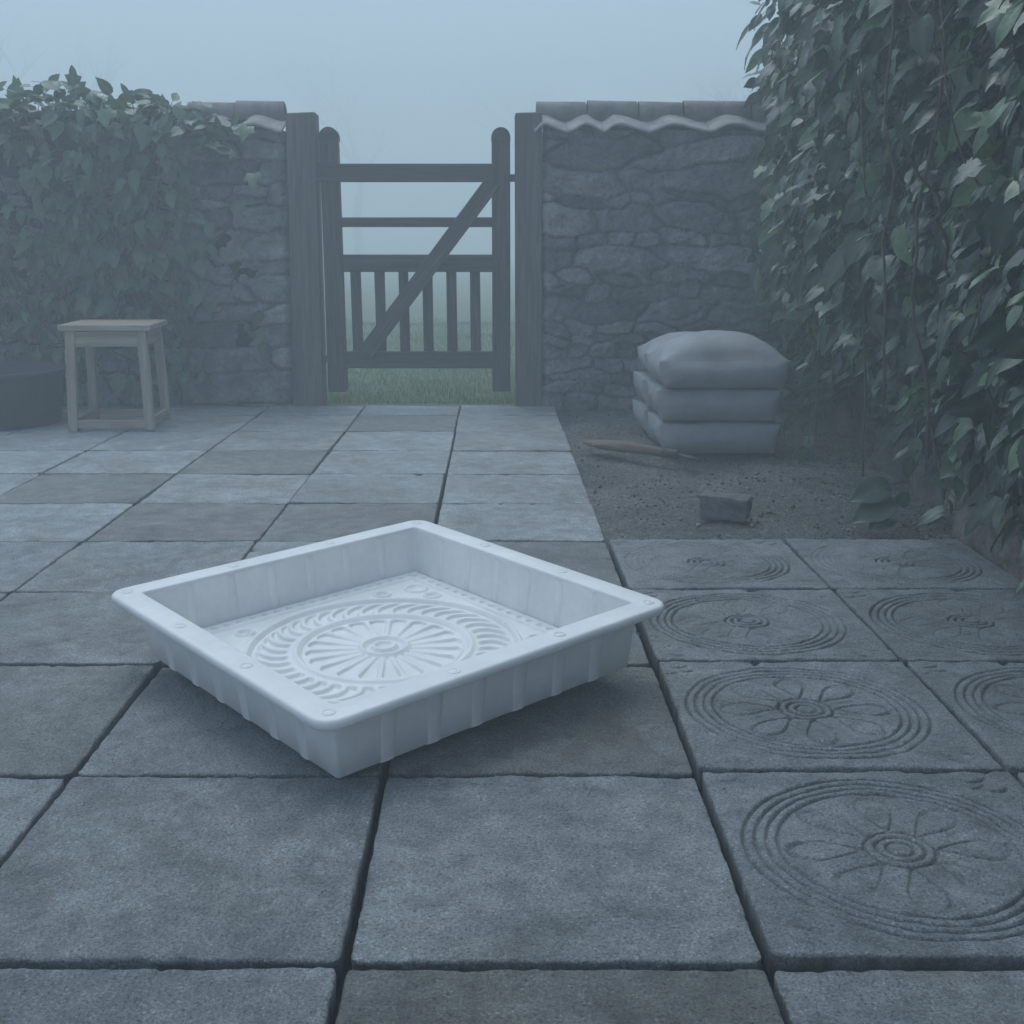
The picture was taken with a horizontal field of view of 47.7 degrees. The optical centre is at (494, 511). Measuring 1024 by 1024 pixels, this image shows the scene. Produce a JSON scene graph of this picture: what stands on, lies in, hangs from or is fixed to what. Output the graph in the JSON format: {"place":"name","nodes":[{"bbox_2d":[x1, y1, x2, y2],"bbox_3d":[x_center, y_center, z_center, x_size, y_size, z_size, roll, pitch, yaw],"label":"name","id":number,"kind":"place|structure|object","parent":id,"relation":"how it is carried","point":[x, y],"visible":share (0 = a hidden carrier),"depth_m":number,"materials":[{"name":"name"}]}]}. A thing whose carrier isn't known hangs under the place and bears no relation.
{"place":"outdoors","nodes":[
{"label":"outdoors","id":0,"kind":"place"},
{"bbox_2d":[0,0,803,257],"label":"sky","id":1,"kind":"structure","parent":0,"point":[196,50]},
{"bbox_2d":[323,257,514,405],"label":"grass field","id":2,"kind":"structure","parent":0,"point":[416,306],"depth_m":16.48,"materials":[{"name":"green plant"}]},
{"bbox_2d":[333,272,773,1023],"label":"ground","id":3,"kind":"structure","parent":0,"point":[353,934],"depth_m":1.98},
{"bbox_2d":[0,593,6,601],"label":"paving slab","id":4,"kind":"structure","parent":3,"relation":"on","point":[3,596],"depth_m":3.39,"materials":[{"name":"stone"}]},
{"bbox_2d":[0,431,12,436],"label":"paving slab","id":5,"kind":"structure","parent":3,"relation":"on","point":[4,433],"depth_m":6.30,"materials":[{"name":"stone"}]},
{"bbox_2d":[0,428,23,432],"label":"paving slab","id":6,"kind":"structure","parent":3,"relation":"on","point":[14,430],"depth_m":6.41,"materials":[{"name":"concrete"}]},
{"bbox_2d":[0,363,65,429],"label":"planter","id":7,"kind":"object","parent":6,"relation":"on","point":[31,394],"visible":0.98,"depth_m":6.44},
{"bbox_2d":[0,474,38,494],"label":"paving slab","id":8,"kind":"structure","parent":3,"relation":"on","point":[9,482],"depth_m":5.04,"materials":[{"name":"concrete"}]},
{"bbox_2d":[0,778,63,867],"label":"paving slab","id":9,"kind":"structure","parent":3,"relation":"on","point":[25,805],"depth_m":2.13,"materials":[{"name":"stone"}]},
{"bbox_2d":[0,542,78,596],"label":"paving slab","id":10,"kind":"structure","parent":3,"relation":"on","point":[22,564],"depth_m":3.78,"materials":[{"name":"stone"}]},
{"bbox_2d":[0,450,84,475],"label":"paving slab","id":11,"kind":"structure","parent":3,"relation":"on","point":[40,462],"depth_m":5.50,"materials":[{"name":"stone"}]},
{"bbox_2d":[0,431,122,451],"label":"paving slab","id":12,"kind":"structure","parent":3,"relation":"on","point":[86,441],"depth_m":6.05,"materials":[{"name":"stone"}]},
{"bbox_2d":[62,406,67,413],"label":"cut paving slab","id":13,"kind":"structure","parent":3,"relation":"on","point":[64,409],"depth_m":7.21,"materials":[{"name":"stone"}]},
{"bbox_2d":[0,503,132,545],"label":"paving slab","id":14,"kind":"structure","parent":3,"relation":"on","point":[82,523],"depth_m":4.32,"materials":[{"name":"stone"}]},
{"bbox_2d":[0,8,136,106],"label":"bare tree","id":15,"kind":"object","parent":3,"relation":"on","point":[106,73],"visible":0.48,"depth_m":55.47,"materials":[{"name":"grey plant"}]},
{"bbox_2d":[0,665,153,789],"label":"paving slab","id":16,"kind":"structure","parent":3,"relation":"on","point":[58,722],"depth_m":2.54,"materials":[{"name":"stone"}]},
{"bbox_2d":[17,416,143,432],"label":"paving slab","id":17,"kind":"structure","parent":3,"relation":"on","point":[61,425],"depth_m":6.47,"materials":[{"name":"stone"}]},
{"bbox_2d":[57,319,171,431],"bbox_3d":[-2.116,-0.775,6.518,0.491,0.582,0.472,-1,13,-4],"label":"wooden stool","id":18,"kind":"object","parent":17,"relation":"on","point":[90,336],"visible":1,"depth_m":6.34,"materials":[{"name":"brown wood"}]},
{"bbox_2d":[0,592,162,677],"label":"paving slab","id":19,"kind":"structure","parent":3,"relation":"on","point":[71,629],"depth_m":3.06,"materials":[{"name":"stone"}]},
{"bbox_2d":[0,474,173,506],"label":"paving slab","id":20,"kind":"structure","parent":3,"relation":"on","point":[134,489],"depth_m":4.86,"materials":[{"name":"stone"}]},
{"bbox_2d":[62,405,173,415],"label":"cut paving slab","id":21,"kind":"structure","parent":3,"relation":"on","point":[83,409],"depth_m":7.26,"materials":[{"name":"stone"}]},
{"bbox_2d":[44,450,205,475],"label":"paving slab","id":22,"kind":"structure","parent":3,"relation":"on","point":[174,462],"depth_m":5.44,"materials":[{"name":"stone"}]},
{"bbox_2d":[17,541,253,592],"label":"paving slab","id":23,"kind":"structure","parent":3,"relation":"on","point":[86,567],"depth_m":3.72,"materials":[{"name":"stone"}]},
{"bbox_2d":[0,101,293,407],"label":"stone wall","id":24,"kind":"structure","parent":3,"relation":"on","point":[244,376],"depth_m":7.17,"materials":[{"name":"stone"}]},
{"bbox_2d":[0,65,269,408],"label":"creeper","id":25,"kind":"object","parent":24,"relation":"attached to","point":[38,156],"visible":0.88,"depth_m":6.98,"materials":[{"name":"green plant"}]},
{"bbox_2d":[90,432,232,452],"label":"paving slab","id":26,"kind":"structure","parent":3,"relation":"on","point":[161,441],"depth_m":6.03,"materials":[{"name":"concrete"}]},
{"bbox_2d":[0,967,335,1023],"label":"paving slab","id":27,"kind":"structure","parent":3,"relation":"on","point":[293,995],"depth_m":1.58,"materials":[{"name":"stone"}]},
{"bbox_2d":[87,503,285,545],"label":"paving slab","id":28,"kind":"structure","parent":3,"relation":"on","point":[201,522],"depth_m":4.26,"materials":[{"name":"stone"}]},
{"bbox_2d":[0,776,379,987],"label":"paving slab","id":29,"kind":"structure","parent":3,"relation":"on","point":[157,873],"depth_m":1.89,"materials":[{"name":"stone"}]},
{"bbox_2d":[128,415,255,432],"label":"paving slab","id":30,"kind":"structure","parent":3,"relation":"on","point":[181,423],"depth_m":6.61,"materials":[{"name":"stone"}]},
{"bbox_2d":[171,405,267,416],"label":"cut paving slab","id":31,"kind":"structure","parent":3,"relation":"on","point":[184,410],"depth_m":7.15,"materials":[{"name":"stone"}]},
{"bbox_2d":[139,474,309,506],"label":"paving slab","id":32,"kind":"structure","parent":3,"relation":"on","point":[227,488],"depth_m":4.86,"materials":[{"name":"stone"}]},
{"bbox_2d":[78,668,388,795],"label":"paving slab","id":33,"kind":"structure","parent":3,"relation":"on","point":[171,723],"depth_m":2.38,"materials":[{"name":"stone"}]},
{"bbox_2d":[111,520,663,777],"bbox_3d":[-0.261,0.276,2.734,0.942,0.163,0.962,-14,20,-39],"label":"plastic tray","id":34,"kind":"object","parent":33,"relation":"on","point":[341,657],"visible":1,"depth_m":2.74,"materials":[{"name":"white plastic"}]},
{"bbox_2d":[178,450,327,475],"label":"paving slab","id":35,"kind":"structure","parent":3,"relation":"on","point":[288,462],"depth_m":5.45,"materials":[{"name":"concrete"}]},
{"bbox_2d":[210,431,342,454],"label":"paving slab","id":36,"kind":"structure","parent":3,"relation":"on","point":[277,440],"depth_m":6.04,"materials":[{"name":"stone"}]},
{"bbox_2d":[244,541,316,559],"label":"paving slab","id":37,"kind":"structure","parent":3,"relation":"on","point":[261,548],"depth_m":3.92,"materials":[{"name":"concrete"}]},
{"bbox_2d":[238,415,356,435],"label":"paving slab","id":38,"kind":"structure","parent":3,"relation":"on","point":[343,424],"depth_m":6.62,"materials":[{"name":"stone"}]},
{"bbox_2d":[285,112,327,405],"bbox_3d":[-1.174,-1.530,7.240,0.197,1.830,0.177,0,13,0],"label":"gate post","id":39,"kind":"object","parent":3,"relation":"on","point":[306,273],"visible":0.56,"depth_m":7.16,"materials":[{"name":"wood"}]},
{"bbox_2d":[317,127,514,391],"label":"garden gate","id":40,"kind":"structure","parent":39,"relation":"attached to","point":[495,177],"depth_m":7.19,"materials":[{"name":"wood"}]},
{"bbox_2d":[259,405,363,416],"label":"cut paving slab","id":41,"kind":"structure","parent":3,"relation":"on","point":[278,410],"depth_m":7.13,"materials":[{"name":"stone"}]},
{"bbox_2d":[260,34,406,253],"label":"bare tree","id":42,"kind":"object","parent":3,"relation":"on","point":[358,240],"visible":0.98,"depth_m":71.67,"materials":[{"name":"grey plant"}]},
{"bbox_2d":[260,503,437,541],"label":"paving slab","id":43,"kind":"structure","parent":3,"relation":"on","point":[309,522],"depth_m":4.34,"materials":[{"name":"stone"}]},
{"bbox_2d":[289,473,443,511],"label":"paving slab","id":44,"kind":"structure","parent":3,"relation":"on","point":[372,488],"depth_m":4.85,"materials":[{"name":"stone"}]},
{"bbox_2d":[314,450,449,483],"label":"paving slab","id":45,"kind":"structure","parent":3,"relation":"on","point":[419,463],"depth_m":5.44,"materials":[{"name":"stone"}]},
{"bbox_2d":[332,431,453,458],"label":"paving slab","id":46,"kind":"structure","parent":3,"relation":"on","point":[392,441],"depth_m":6.04,"materials":[{"name":"stone"}]},
{"bbox_2d":[346,415,457,436],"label":"paving slab","id":47,"kind":"structure","parent":3,"relation":"on","point":[363,423],"depth_m":6.62,"materials":[{"name":"stone"}]},
{"bbox_2d":[360,405,459,421],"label":"cut paving slab","id":48,"kind":"structure","parent":3,"relation":"on","point":[370,410],"depth_m":7.16,"materials":[{"name":"stone"}]},
{"bbox_2d":[443,57,572,148],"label":"bare tree","id":49,"kind":"object","parent":3,"relation":"on","point":[513,116],"visible":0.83,"depth_m":74.23,"materials":[{"name":"grey plant"}]},
{"bbox_2d":[459,405,557,415],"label":"cut paving slab","id":50,"kind":"structure","parent":3,"relation":"on","point":[468,410],"depth_m":7.16,"materials":[{"name":"stone"}]},
{"bbox_2d":[456,415,562,431],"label":"paving slab","id":51,"kind":"structure","parent":3,"relation":"on","point":[485,423],"depth_m":6.63,"materials":[{"name":"stone"}]},
{"bbox_2d":[453,431,570,451],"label":"paving slab","id":52,"kind":"structure","parent":3,"relation":"on","point":[532,441],"depth_m":6.03,"materials":[{"name":"stone"}]},
{"bbox_2d":[448,451,579,475],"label":"paving slab","id":53,"kind":"structure","parent":3,"relation":"on","point":[505,463],"depth_m":5.44,"materials":[{"name":"concrete"}]},
{"bbox_2d":[442,474,590,504],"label":"paving slab","id":54,"kind":"structure","parent":3,"relation":"on","point":[500,489],"depth_m":4.86,"materials":[{"name":"stone"}]},
{"bbox_2d":[438,503,604,542],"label":"paving slab","id":55,"kind":"structure","parent":3,"relation":"on","point":[541,522],"depth_m":4.28,"materials":[{"name":"stone"}]},
{"bbox_2d":[515,112,541,405],"bbox_3d":[0.215,-1.529,7.242,0.180,1.829,0.179,0,13,0],"label":"gate post","id":56,"kind":"object","parent":3,"relation":"on","point":[528,266],"visible":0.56,"depth_m":7.15,"materials":[{"name":"wood"}]},
{"bbox_2d":[388,667,691,778],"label":"paving slab","id":57,"kind":"structure","parent":3,"relation":"on","point":[620,722],"depth_m":2.39,"materials":[{"name":"stone"}]},
{"bbox_2d":[488,541,621,586],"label":"paving slab","id":58,"kind":"structure","parent":3,"relation":"on","point":[593,559],"depth_m":3.82,"materials":[{"name":"stone"}]},
{"bbox_2d":[351,775,761,971],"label":"paving slab","id":59,"kind":"structure","parent":3,"relation":"on","point":[524,873],"depth_m":1.87,"materials":[{"name":"stone"}]},
{"bbox_2d":[335,969,783,1023],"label":"paving slab","id":60,"kind":"structure","parent":3,"relation":"on","point":[537,996],"depth_m":1.58,"materials":[{"name":"stone"}]},
{"bbox_2d":[626,626,648,667],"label":"paving slab","id":61,"kind":"structure","parent":3,"relation":"on","point":[637,656],"depth_m":2.90,"materials":[{"name":"stone"}]},
{"bbox_2d":[648,54,754,102],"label":"bare tree","id":62,"kind":"object","parent":3,"relation":"on","point":[699,91],"visible":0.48,"depth_m":65.76,"materials":[{"name":"grey plant"}]},
{"bbox_2d":[610,539,828,591],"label":"carved slab","id":63,"kind":"structure","parent":3,"relation":"on","point":[753,565],"depth_m":3.67,"materials":[{"name":"stone"}]},
{"bbox_2d":[686,28,785,100],"bbox_3d":[9.916,-13.066,39.358,7.502,9.978,4.706,0,13,0],"label":"bare tree","id":64,"kind":"object","parent":3,"relation":"on","point":[743,94],"visible":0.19,"depth_m":39.36,"materials":[{"name":"grey plant"}]},
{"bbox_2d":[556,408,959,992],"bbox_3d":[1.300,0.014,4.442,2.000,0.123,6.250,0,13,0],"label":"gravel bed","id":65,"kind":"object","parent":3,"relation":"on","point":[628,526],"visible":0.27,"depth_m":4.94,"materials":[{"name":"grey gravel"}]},
{"bbox_2d":[632,400,656,436],"bbox_3d":[1.081,-0.519,6.325,0.601,0.166,0.488,0,13,-2],"label":"sack","id":66,"kind":"object","parent":65,"relation":"on","point":[641,409],"visible":0.2,"depth_m":6.24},
{"bbox_2d":[633,371,655,406],"bbox_3d":[1.075,-0.674,6.278,0.602,0.171,0.488,0,13,0],"label":"sack","id":67,"kind":"object","parent":66,"relation":"on","point":[641,378],"visible":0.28,"depth_m":6.15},
{"bbox_2d":[637,331,693,375],"bbox_3d":[1.089,-0.858,6.245,0.600,0.224,0.486,0,13,2],"label":"sack","id":68,"kind":"object","parent":67,"relation":"on","point":[647,347],"visible":0.25,"depth_m":6.17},
{"bbox_2d":[534,100,813,410],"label":"stone wall","id":69,"kind":"structure","parent":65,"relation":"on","point":[648,210],"depth_m":7.11,"materials":[{"name":"stone"}]},
{"bbox_2d":[648,412,781,453],"bbox_3d":[1.102,-0.408,5.857,0.602,0.167,0.484,0,13,-1],"label":"sack","id":70,"kind":"object","parent":65,"relation":"on","point":[706,437],"visible":0.78,"depth_m":5.64,"materials":[{"name":"white fabric"}]},
{"bbox_2d":[647,380,782,420],"bbox_3d":[1.093,-0.567,5.821,0.612,0.170,0.484,0,13,1],"label":"sack","id":71,"kind":"object","parent":70,"relation":"on","point":[715,404],"visible":0.81,"depth_m":5.60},
{"bbox_2d":[646,330,791,387],"bbox_3d":[1.106,-0.768,5.765,0.640,0.265,0.505,0,13,-1],"label":"sack","id":72,"kind":"object","parent":71,"relation":"on","point":[715,359],"visible":1,"depth_m":5.56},
{"bbox_2d":[696,490,752,521],"bbox_3d":[0.864,-0.022,4.370,0.208,0.098,0.110,5,14,21],"label":"stone block","id":73,"kind":"object","parent":65,"relation":"on","point":[730,507],"depth_m":4.33,"materials":[{"name":"grey stone"}]},
{"bbox_2d":[849,475,951,532],"bbox_3d":[1.477,-0.030,4.176,0.382,0.188,0.148,0,13,0],"label":"ivy sprig","id":74,"kind":"object","parent":65,"relation":"on","point":[877,508],"visible":0.91,"depth_m":4.18,"materials":[{"name":"green plant"}]},
{"bbox_2d":[633,589,897,677],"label":"carved slab","id":75,"kind":"structure","parent":3,"relation":"on","point":[755,628],"depth_m":3.06,"materials":[{"name":"stone"}]},
{"bbox_2d":[659,661,1001,789],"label":"carved slab","id":76,"kind":"structure","parent":3,"relation":"on","point":[799,717],"depth_m":2.47,"materials":[{"name":"stone"}]},
{"bbox_2d":[702,771,1023,981],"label":"carved slab","id":77,"kind":"structure","parent":3,"relation":"on","point":[872,870],"depth_m":1.90,"materials":[{"name":"stone"}]},
{"bbox_2d":[774,970,1023,1023],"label":"paving slab","id":78,"kind":"structure","parent":3,"relation":"on","point":[906,997],"depth_m":1.59,"materials":[{"name":"concrete"}]},
{"bbox_2d":[786,538,1023,593],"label":"carved slab","id":79,"kind":"structure","parent":3,"relation":"on","point":[955,565],"depth_m":3.68,"materials":[{"name":"concrete"}]},
{"bbox_2d":[813,8,1023,581],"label":"garden wall","id":80,"kind":"structure","parent":3,"relation":"on","point":[980,538],"depth_m":4.56,"materials":[{"name":"stone"}]},
{"bbox_2d":[736,0,1023,597],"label":"ivy","id":81,"kind":"object","parent":80,"relation":"attached to","point":[881,124],"visible":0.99,"depth_m":4.18,"materials":[{"name":"green plant"}]},
{"bbox_2d":[836,588,1023,667],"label":"carved slab","id":82,"kind":"structure","parent":3,"relation":"on","point":[930,625],"depth_m":3.12,"materials":[{"name":"stone"}]},
{"bbox_2d":[908,661,1023,780],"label":"carved slab","id":83,"kind":"structure","parent":3,"relation":"on","point":[982,702],"depth_m":2.59,"materials":[{"name":"stone"}]},
{"bbox_2d":[1018,772,1023,787],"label":"carved slab","id":84,"kind":"structure","parent":3,"relation":"on","point":[1020,778],"depth_m":2.21,"materials":[{"name":"stone"}]},
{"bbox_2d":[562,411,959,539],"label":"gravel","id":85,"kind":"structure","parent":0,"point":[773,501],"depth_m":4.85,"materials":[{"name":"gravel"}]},
{"bbox_2d":[583,439,702,460],"bbox_3d":[0.701,-0.306,5.584,0.670,0.056,0.104,10,17,38],"label":"hand tool","id":86,"kind":"object","parent":85,"relation":"on","point":[624,446],"visible":1,"depth_m":5.57,"materials":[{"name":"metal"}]}
]}

